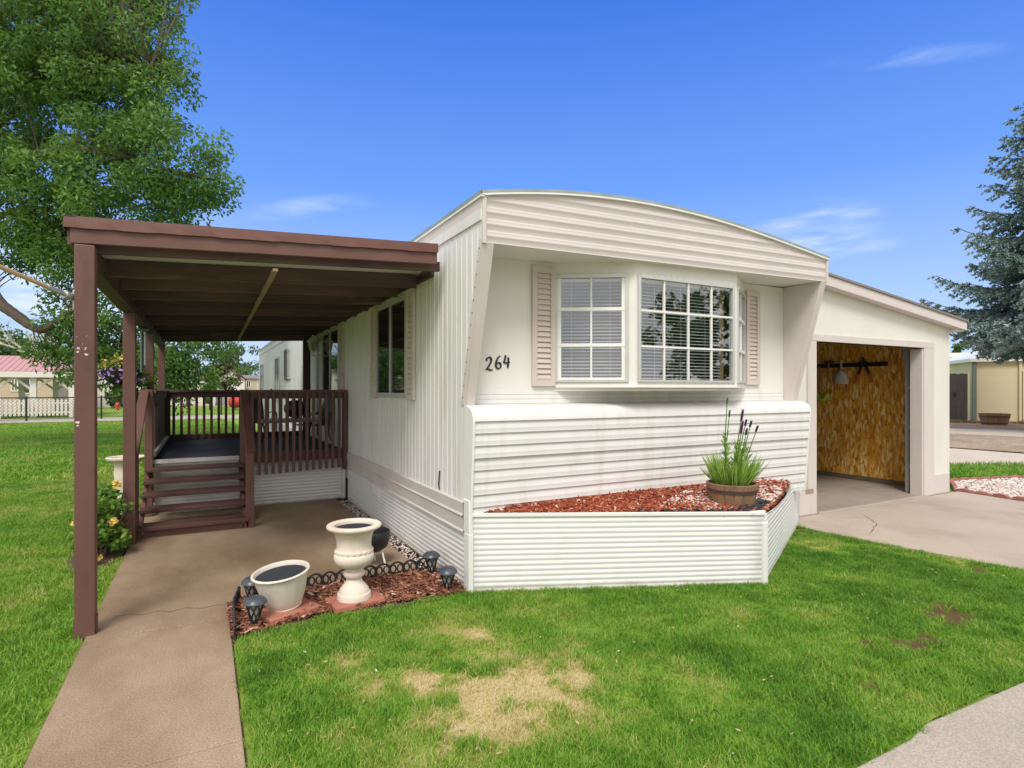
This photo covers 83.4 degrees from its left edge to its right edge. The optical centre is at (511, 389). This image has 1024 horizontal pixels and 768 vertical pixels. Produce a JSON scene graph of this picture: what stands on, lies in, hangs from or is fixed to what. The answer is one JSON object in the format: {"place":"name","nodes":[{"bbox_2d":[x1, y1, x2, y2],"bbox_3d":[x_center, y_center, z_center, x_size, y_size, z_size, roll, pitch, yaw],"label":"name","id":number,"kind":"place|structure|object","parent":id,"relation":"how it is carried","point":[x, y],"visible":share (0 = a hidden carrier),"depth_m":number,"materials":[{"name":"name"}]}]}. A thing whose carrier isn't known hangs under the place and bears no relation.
{"place":"outdoors","nodes":[
{"label":"outdoors","id":0,"kind":"place"},
{"bbox_2d":[67,547,125,574],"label":"bed soil","id":1,"kind":"structure","parent":0,"point":[115,555],"depth_m":5.47,"materials":[{"name":"brown soil"}]},
{"bbox_2d":[67,480,134,560],"bbox_3d":[-4.039,1.267,5.678,0.520,0.712,1.133,0,0,-28],"label":"rose bush","id":2,"kind":"object","parent":1,"relation":"on","point":[112,532],"visible":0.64,"depth_m":5.58,"materials":[{"name":"green plant"}]},
{"bbox_2d":[0,415,238,422],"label":"sidewalk","id":3,"kind":"structure","parent":0,"point":[102,419],"depth_m":30.98,"materials":[{"name":"concrete"}]},
{"bbox_2d":[0,418,257,482],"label":"lawn grass","id":4,"kind":"structure","parent":0,"point":[29,439],"depth_m":15.95,"materials":[{"name":"green plant"}]},
{"bbox_2d":[228,569,462,643],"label":"bed soil","id":5,"kind":"structure","parent":0,"point":[319,614],"depth_m":4.14,"materials":[{"name":"brown soil"}]},
{"bbox_2d":[241,576,257,596],"bbox_3d":[-1.943,1.538,4.287,0.158,0.285,0.158,4,0,-33],"label":"solar light","id":6,"kind":"object","parent":5,"relation":"on","point":[247,583],"visible":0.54,"depth_m":4.24,"materials":[{"name":"black metal"}]},
{"bbox_2d":[242,594,267,623],"bbox_3d":[-1.741,1.538,3.887,0.158,0.285,0.158,0,-2,37],"label":"solar light","id":7,"kind":"object","parent":5,"relation":"on","point":[253,605],"visible":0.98,"depth_m":3.85,"materials":[{"name":"black metal"}]},
{"bbox_2d":[260,597,319,625],"bbox_3d":[-1.606,1.587,4.118,0.260,0.050,0.380,0,0,42],"label":"paver","id":8,"kind":"object","parent":5,"relation":"on","point":[271,617],"visible":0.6,"depth_m":4.03,"materials":[{"name":"concrete"}]},
{"bbox_2d":[250,560,309,611],"bbox_3d":[-1.651,1.430,4.137,0.400,0.266,0.400,-7,6,-28],"label":"white pot","id":9,"kind":"object","parent":8,"relation":"on","point":[280,586],"visible":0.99,"depth_m":4.05,"materials":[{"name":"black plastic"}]},
{"bbox_2d":[232,558,426,638],"bbox_3d":[-1.260,1.548,4.407,1.610,0.125,0.774,0,0,-28],"label":"garden edging","id":10,"kind":"object","parent":5,"relation":"on","point":[235,601],"visible":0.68,"depth_m":4.75,"materials":[{"name":"black plastic"}]},
{"bbox_2d":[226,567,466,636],"bbox_3d":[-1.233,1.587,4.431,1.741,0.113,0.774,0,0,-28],"label":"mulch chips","id":11,"kind":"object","parent":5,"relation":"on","point":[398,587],"visible":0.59,"depth_m":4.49,"materials":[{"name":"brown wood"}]},
{"bbox_2d":[324,588,384,613],"bbox_3d":[-1.183,1.587,4.322,0.380,0.050,0.260,0,0,-36],"label":"paver","id":12,"kind":"object","parent":5,"relation":"on","point":[337,606],"visible":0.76,"depth_m":4.22,"materials":[{"name":"concrete"}]},
{"bbox_2d":[326,518,380,603],"bbox_3d":[-1.187,1.283,4.320,0.401,0.558,0.401,0,0,-28],"label":"stone urn","id":13,"kind":"object","parent":12,"relation":"on","point":[354,553],"visible":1,"depth_m":4.23,"materials":[{"name":"white stone"}]},
{"bbox_2d":[422,550,440,576],"bbox_3d":[-0.695,1.538,4.961,0.158,0.285,0.158,-2,-3,37],"label":"solar light","id":14,"kind":"object","parent":5,"relation":"on","point":[431,557],"visible":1,"depth_m":4.93,"materials":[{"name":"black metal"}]},
{"bbox_2d":[438,565,457,589],"bbox_3d":[-0.509,1.538,4.545,0.158,0.285,0.158,-1,3,-32],"label":"solar light","id":15,"kind":"object","parent":5,"relation":"on","point":[447,573],"visible":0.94,"depth_m":4.51,"materials":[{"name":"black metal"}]},
{"bbox_2d":[0,403,1023,767],"bbox_3d":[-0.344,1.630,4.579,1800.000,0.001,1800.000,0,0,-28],"label":"ground","id":16,"kind":"structure","parent":0,"point":[238,663],"depth_m":3.54,"materials":[{"name":"green plant"}]},
{"bbox_2d":[0,324,17,355],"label":"broad tree","id":17,"kind":"object","parent":16,"relation":"on","point":[2,341],"visible":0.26,"depth_m":78.72,"materials":[{"name":"green plant"}]},
{"bbox_2d":[1,328,38,355],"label":"broad tree","id":18,"kind":"object","parent":16,"relation":"on","point":[8,351],"visible":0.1,"depth_m":80.24,"materials":[{"name":"green plant"}]},
{"bbox_2d":[0,322,64,355],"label":"dead tree","id":19,"kind":"object","parent":16,"relation":"on","point":[13,342],"visible":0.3,"depth_m":56.97,"materials":[{"name":"brown wood"}]},
{"bbox_2d":[0,379,68,411],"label":"bungalow","id":20,"kind":"object","parent":16,"relation":"on","point":[8,390],"visible":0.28,"depth_m":42.65,"materials":[{"name":"beige"}]},
{"bbox_2d":[11,379,17,391],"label":"window","id":21,"kind":"structure","parent":20,"relation":"in","point":[13,389],"depth_m":41.96,"materials":[{"name":"white glass"}]},
{"bbox_2d":[25,379,29,393],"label":"window","id":22,"kind":"structure","parent":20,"relation":"in","point":[27,381],"depth_m":42.33,"materials":[{"name":"white glass"}]},
{"bbox_2d":[0,396,72,418],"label":"picket fence","id":23,"kind":"object","parent":16,"relation":"on","point":[36,413],"visible":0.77,"depth_m":32.40,"materials":[{"name":"white wood"}]},
{"bbox_2d":[28,333,72,364],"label":"broad tree","id":24,"kind":"object","parent":16,"relation":"on","point":[45,336],"depth_m":82.97,"materials":[{"name":"green plant"}]},
{"bbox_2d":[0,355,104,417],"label":"pavilion","id":25,"kind":"structure","parent":16,"relation":"on","point":[16,368],"depth_m":33.07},
{"bbox_2d":[0,474,143,767],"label":"lawn grass","id":26,"kind":"structure","parent":16,"relation":"on","point":[23,505],"depth_m":4.53,"materials":[{"name":"green plant"}]},
{"bbox_2d":[97,366,113,407],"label":"gabled shed","id":27,"kind":"structure","parent":16,"relation":"on","point":[100,393],"depth_m":51.06,"materials":[{"name":"grey"}]},
{"bbox_2d":[104,392,122,407],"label":"round shrub","id":28,"kind":"object","parent":16,"relation":"on","point":[112,402],"visible":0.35,"depth_m":49.67,"materials":[{"name":"green plant"}]},
{"bbox_2d":[114,402,119,409],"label":"fire hydrant","id":29,"kind":"object","parent":16,"relation":"on","point":[117,405],"visible":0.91,"depth_m":44.81,"materials":[{"name":"red metal"}]},
{"bbox_2d":[0,395,238,420],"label":"chain link fence","id":30,"kind":"object","parent":16,"relation":"on","point":[26,403],"visible":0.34,"depth_m":30.48,"materials":[{"name":"black metal"}]},
{"bbox_2d":[0,0,245,415],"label":"ash tree","id":31,"kind":"object","parent":16,"relation":"on","point":[77,74],"visible":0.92,"depth_m":12.08,"materials":[{"name":"green plant"}]},
{"bbox_2d":[105,455,143,509],"bbox_3d":[-4.932,1.238,7.350,0.444,0.765,0.444,0,0,-28],"label":"pedestal planter","id":32,"kind":"object","parent":16,"relation":"on","point":[117,461],"visible":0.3,"depth_m":7.22,"materials":[{"name":"stone"}]},
{"bbox_2d":[120,376,214,406],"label":"trailer home","id":33,"kind":"object","parent":16,"relation":"on","point":[200,401],"visible":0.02,"depth_m":57.23,"materials":[{"name":"white paint"}]},
{"bbox_2d":[200,366,218,408],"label":"young tree","id":34,"kind":"object","parent":16,"relation":"on","point":[207,402],"visible":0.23,"depth_m":45.80,"materials":[{"name":"green plant"}]},
{"bbox_2d":[214,353,243,407],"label":"plum tree","id":35,"kind":"object","parent":16,"relation":"on","point":[223,384],"visible":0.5,"depth_m":51.80,"materials":[{"name":"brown plant"}]},
{"bbox_2d":[23,498,436,767],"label":"walkway base","id":36,"kind":"object","parent":16,"relation":"on","point":[337,499],"visible":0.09,"depth_m":3.26,"materials":[{"name":"soil"}]},
{"bbox_2d":[23,499,414,767],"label":"walkway","id":37,"kind":"structure","parent":36,"relation":"on","point":[156,688],"depth_m":3.54,"materials":[{"name":"beige concrete"}]},
{"bbox_2d":[136,390,346,538],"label":"deck","id":38,"kind":"structure","parent":37,"relation":"on","point":[245,470],"depth_m":7.93,"materials":[{"name":"wood"}]},
{"bbox_2d":[249,399,277,442],"bbox_3d":[-4.338,0.518,9.836,0.485,0.772,0.536,0,0,2],"label":"patio chair","id":39,"kind":"object","parent":38,"relation":"on","point":[256,411],"visible":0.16,"depth_m":9.65,"materials":[{"name":"black metal"}]},
{"bbox_2d":[261,418,316,447],"bbox_3d":[-3.660,0.693,9.325,0.800,0.427,0.840,0,0,-28],"label":"patio table","id":40,"kind":"object","parent":38,"relation":"on","point":[283,420],"visible":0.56,"depth_m":9.19,"materials":[{"name":"black metal"}]},
{"bbox_2d":[284,399,304,417],"bbox_3d":[-3.531,0.293,9.360,0.356,0.334,0.356,0,0,-28],"label":"tabletop grill","id":41,"kind":"object","parent":40,"relation":"on","point":[296,407],"visible":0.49,"depth_m":9.24,"materials":[{"name":"black metal"}]},
{"bbox_2d":[295,398,334,447],"bbox_3d":[-3.147,0.518,9.157,0.536,0.772,0.485,0,0,-43],"label":"patio chair","id":42,"kind":"object","parent":38,"relation":"on","point":[329,412],"visible":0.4,"depth_m":9.18,"materials":[{"name":"black metal"}]},
{"bbox_2d":[63,215,439,639],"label":"porch roof","id":43,"kind":"structure","parent":37,"relation":"on","point":[166,282],"depth_m":4.72,"materials":[{"name":"brown paint"}]},
{"bbox_2d":[0,264,73,309],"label":"flag pole","id":44,"kind":"object","parent":43,"relation":"attached to","point":[67,295],"visible":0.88,"depth_m":3.51,"materials":[{"name":"white metal"}]},
{"bbox_2d":[97,325,157,407],"bbox_3d":[-5.289,-0.301,7.835,0.630,1.209,0.756,0,0,31],"label":"hanging basket","id":45,"kind":"object","parent":43,"relation":"hanging from","point":[109,375],"visible":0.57,"depth_m":7.72,"materials":[{"name":"green metal"}]},
{"bbox_2d":[136,327,148,371],"bbox_3d":[-4.785,-0.540,7.361,0.230,0.640,0.230,0,0,-28],"label":"wind chime","id":46,"kind":"object","parent":43,"relation":"hanging from","point":[143,348],"visible":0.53,"depth_m":7.38,"materials":[{"name":"metal"}]},
{"bbox_2d":[371,527,389,565],"bbox_3d":[-1.267,1.444,5.241,0.310,0.317,0.310,0,0,-28],"label":"kettle planter","id":47,"kind":"object","parent":37,"relation":"on","point":[380,539],"visible":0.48,"depth_m":5.16,"materials":[{"name":"black metal"}]},
{"bbox_2d":[203,341,259,374],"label":"round tree","id":48,"kind":"object","parent":16,"relation":"on","point":[245,370],"visible":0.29,"depth_m":84.60,"materials":[{"name":"green plant"}]},
{"bbox_2d":[215,369,247,404],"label":"gabled home","id":49,"kind":"object","parent":16,"relation":"on","point":[241,386],"visible":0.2,"depth_m":61.47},
{"bbox_2d":[228,397,238,409],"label":"red tank","id":50,"kind":"object","parent":16,"relation":"on","point":[236,402],"visible":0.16,"depth_m":45.58,"materials":[{"name":"metal"}]},
{"bbox_2d":[242,375,258,389],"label":"tan home","id":51,"kind":"object","parent":16,"relation":"on","point":[252,382],"visible":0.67,"depth_m":67.86,"materials":[{"name":"grey"}]},
{"bbox_2d":[246,380,250,387],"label":"window","id":52,"kind":"structure","parent":51,"relation":"in","point":[248,383],"depth_m":67.53,"materials":[{"name":"white glass"}]},
{"bbox_2d":[338,500,435,568],"bbox_3d":[-1.610,1.660,6.771,0.160,0.080,3.740,0,0,-28],"label":"gravel strip","id":53,"kind":"object","parent":16,"relation":"on","point":[399,550],"visible":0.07,"depth_m":5.99,"materials":[{"name":"gravel"}]},
{"bbox_2d":[258,189,829,592],"bbox_3d":[-3.127,-0.140,14.106,4.277,3.520,20.016,0,0,-28],"label":"mobile home","id":54,"kind":"object","parent":16,"relation":"on","point":[522,346],"visible":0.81,"depth_m":5.34,"materials":[{"name":"white"}]},
{"bbox_2d":[260,363,263,389],"bbox_3d":[-9.008,-0.310,20.698,0.042,1.220,1.100,0,0,-28],"label":"window","id":55,"kind":"structure","parent":54,"relation":"in","point":[261,365],"depth_m":20.44,"materials":[{"name":"glass"}]},
{"bbox_2d":[270,362,273,416],"bbox_3d":[-7.459,0.000,17.755,0.088,1.700,0.950,0,0,-28],"label":"door","id":56,"kind":"structure","parent":54,"relation":"in","point":[272,363],"depth_m":17.67,"materials":[{"name":"white paint"}]},
{"bbox_2d":[274,356,279,399],"bbox_3d":[-6.693,-0.315,16.379,0.042,1.230,1.100,0,0,-28],"label":"window","id":57,"kind":"structure","parent":54,"relation":"in","point":[277,359],"depth_m":16.27,"materials":[{"name":"glass"}]},
{"bbox_2d":[287,348,290,378],"bbox_3d":[-5.467,-0.630,14.092,0.042,0.740,0.450,0,0,-28],"label":"window","id":58,"kind":"structure","parent":54,"relation":"in","point":[288,350],"depth_m":13.90,"materials":[{"name":"glass"}]},
{"bbox_2d":[306,335,320,355],"bbox_3d":[-3.515,-0.786,10.197,0.256,0.388,0.216,0,0,-28],"label":"wall lantern","id":59,"kind":"object","parent":54,"relation":"attached to","point":[312,341],"depth_m":10.15,"materials":[{"name":"white paint"}]},
{"bbox_2d":[321,326,337,389],"bbox_3d":[-2.994,-0.450,9.478,0.042,1.070,1.420,0,0,-28],"label":"window","id":60,"kind":"structure","parent":54,"relation":"in","point":[329,339],"depth_m":9.45,"materials":[{"name":"glass"}]},
{"bbox_2d":[375,294,405,397],"bbox_3d":[-1.350,-0.447,6.411,0.042,1.065,1.180,0,0,-28],"label":"window","id":61,"kind":"structure","parent":54,"relation":"in","point":[390,317],"depth_m":6.38,"materials":[{"name":"metal"}]},
{"bbox_2d":[551,262,745,390],"bbox_3d":[1.565,-0.579,5.621,2.550,1.182,0.474,0,0,-28],"label":"bay window","id":62,"kind":"structure","parent":54,"relation":"in","point":[631,275],"depth_m":5.26,"materials":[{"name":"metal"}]},
{"bbox_2d":[473,484,799,592],"bbox_3d":[1.807,1.281,5.329,4.485,0.677,1.300,0,0,-28],"label":"raised planter","id":63,"kind":"object","parent":16,"relation":"on","point":[529,551],"visible":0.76,"depth_m":4.66,"materials":[{"name":"white paint"}]},
{"bbox_2d":[484,477,790,517],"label":"mulch chips","id":64,"kind":"object","parent":63,"relation":"in","point":[611,502],"visible":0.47,"depth_m":4.96,"materials":[{"name":"red wood"}]},
{"bbox_2d":[657,480,786,511],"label":"gravel","id":65,"kind":"structure","parent":64,"relation":"on","point":[688,497],"depth_m":5.41,"materials":[{"name":"white gravel"}]},
{"bbox_2d":[632,497,770,511],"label":"liner scraps","id":66,"kind":"object","parent":63,"relation":"in","point":[759,503],"visible":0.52,"depth_m":4.83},
{"bbox_2d":[706,479,758,507],"bbox_3d":[1.966,0.946,5.136,0.443,0.235,0.443,0,0,-28],"label":"half barrel","id":67,"kind":"object","parent":63,"relation":"in","point":[736,496],"visible":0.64,"depth_m":4.96,"materials":[{"name":"brown wood"}]},
{"bbox_2d":[699,398,770,485],"bbox_3d":[1.972,0.461,5.116,0.594,0.788,0.656,0,0,4],"label":"blazing star","id":68,"kind":"object","parent":67,"relation":"on","point":[739,471],"visible":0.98,"depth_m":5.09,"materials":[{"name":"green plant"}]},
{"bbox_2d":[797,272,968,516],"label":"garage","id":69,"kind":"structure","parent":16,"relation":"on","point":[883,438],"depth_m":8.85,"materials":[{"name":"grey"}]},
{"bbox_2d":[817,362,887,367],"bbox_3d":[5.950,-0.435,10.267,0.075,0.070,1.420,0,0,-28],"label":"tool rail","id":70,"kind":"object","parent":69,"relation":"attached to","point":[854,364],"visible":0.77,"depth_m":10.17,"materials":[{"name":"black metal"}]},
{"bbox_2d":[817,366,829,401],"bbox_3d":[5.716,-0.103,10.614,0.090,0.659,0.322,0,0,-28],"label":"lime cap","id":71,"kind":"object","parent":70,"relation":"hanging from","point":[824,398],"visible":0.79,"depth_m":10.61,"materials":[{"name":"fabric"}]},
{"bbox_2d":[824,360,832,380],"bbox_3d":[5.797,-0.340,10.525,0.040,0.380,0.140,0,0,-28],"label":"hammer","id":72,"kind":"object","parent":70,"relation":"hanging from","point":[828,362],"visible":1,"depth_m":10.51,"materials":[{"name":"brown wood"}]},
{"bbox_2d":[834,360,848,383],"bbox_3d":[5.891,-0.318,10.292,0.066,0.436,0.270,0,0,-28],"label":"scoop","id":73,"kind":"object","parent":70,"relation":"hanging from","point":[841,376],"visible":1,"depth_m":10.27,"materials":[{"name":"white plastic"}]},
{"bbox_2d":[855,357,872,382],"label":"loppers","id":74,"kind":"object","parent":70,"relation":"hanging from","point":[863,361],"visible":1,"depth_m":9.94,"materials":[{"name":"black metal"}]},
{"bbox_2d":[949,353,966,357],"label":"pale home","id":75,"kind":"object","parent":16,"relation":"on","point":[951,355],"depth_m":43.70,"materials":[{"name":"white paint"}]},
{"bbox_2d":[949,372,969,420],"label":"wooden gate","id":76,"kind":"structure","parent":16,"relation":"on","point":[961,396],"depth_m":29.64,"materials":[{"name":"brown wood"}]},
{"bbox_2d":[951,343,967,352],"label":"broad tree","id":77,"kind":"object","parent":16,"relation":"on","point":[958,349],"visible":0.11,"depth_m":61.72,"materials":[{"name":"green plant"}]},
{"bbox_2d":[955,488,972,492],"bbox_3d":[7.082,1.590,9.006,0.060,0.080,0.220,3,-3,-20],"label":"scallop brick","id":78,"kind":"object","parent":16,"relation":"on","point":[963,490],"visible":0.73,"depth_m":8.98,"materials":[{"name":"red brick"}]},
{"bbox_2d":[973,491,990,495],"bbox_3d":[7.165,1.591,8.761,0.060,0.080,0.220,-1,0,-23],"label":"scallop brick","id":79,"kind":"object","parent":16,"relation":"on","point":[982,493],"visible":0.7,"depth_m":8.74,"materials":[{"name":"red brick"}]},
{"bbox_2d":[949,351,1023,421],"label":"beige shed","id":80,"kind":"structure","parent":16,"relation":"on","point":[996,388],"depth_m":29.17,"materials":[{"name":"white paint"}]},
{"bbox_2d":[949,459,1023,478],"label":"lawn grass","id":81,"kind":"structure","parent":16,"relation":"on","point":[976,470],"depth_m":11.26,"materials":[{"name":"green plant"}]},
{"bbox_2d":[949,421,1023,451],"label":"dirt lot","id":82,"kind":"structure","parent":16,"relation":"on","point":[996,443],"depth_m":18.66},
{"bbox_2d":[949,420,1023,423],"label":"mulch chips","id":83,"kind":"object","parent":82,"relation":"on","point":[1010,422],"visible":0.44,"depth_m":28.08,"materials":[{"name":"brown wood"}]},
{"bbox_2d":[949,428,1023,436],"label":"lane","id":84,"kind":"structure","parent":82,"relation":"on","point":[1017,433],"depth_m":21.62,"materials":[{"name":"grey concrete"}]},
{"bbox_2d":[919,102,1023,364],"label":"blue spruce","id":85,"kind":"object","parent":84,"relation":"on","point":[1007,299],"visible":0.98,"depth_m":22.65,"materials":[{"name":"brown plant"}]},
{"bbox_2d":[978,413,1010,424],"bbox_3d":[22.179,1.360,26.419,1.159,0.520,1.159,0,0,-28],"label":"half barrel","id":86,"kind":"object","parent":82,"relation":"on","point":[994,418],"visible":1,"depth_m":26.04,"materials":[{"name":"brown wood"}]},
{"bbox_2d":[992,493,1009,498],"bbox_3d":[7.249,1.581,8.518,0.060,0.080,0.220,-3,0,-17],"label":"scallop brick","id":87,"kind":"object","parent":16,"relation":"on","point":[1001,495],"visible":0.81,"depth_m":8.49,"materials":[{"name":"red brick"}]},
{"bbox_2d":[1012,496,1023,501],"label":"scallop brick","id":88,"kind":"object","parent":16,"relation":"on","point":[1019,498],"visible":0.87,"depth_m":8.29,"materials":[{"name":"red brick"}]},
{"bbox_2d":[0,0,1023,374],"label":"sky","id":89,"kind":"structure","parent":0,"point":[858,134],"materials":[{"name":"blue"}]},
{"bbox_2d":[227,523,1023,767],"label":"lawn","id":90,"kind":"structure","parent":0,"point":[955,615],"depth_m":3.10,"materials":[{"name":"green plant"}]},
{"bbox_2d":[259,548,1004,753],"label":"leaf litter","id":91,"kind":"object","parent":90,"relation":"on","point":[616,662],"visible":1,"depth_m":3.22,"materials":[{"name":"brown plant"}]},
{"bbox_2d":[798,491,1023,568],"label":"driveway","id":92,"kind":"structure","parent":0,"point":[976,527],"depth_m":6.76,"materials":[{"name":"concrete"}]},
{"bbox_2d":[857,682,1023,767],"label":"sidewalk","id":93,"kind":"structure","parent":0,"point":[988,732],"depth_m":2.63,"materials":[{"name":"concrete"}]},
{"bbox_2d":[949,447,1023,469],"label":"neighbour path","id":94,"kind":"structure","parent":0,"point":[962,455],"depth_m":13.85,"materials":[{"name":"grey concrete"}]},
{"bbox_2d":[954,477,1023,499],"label":"gravel","id":95,"kind":"structure","parent":0,"point":[1011,487],"depth_m":9.46,"materials":[{"name":"white gravel"}]}
]}

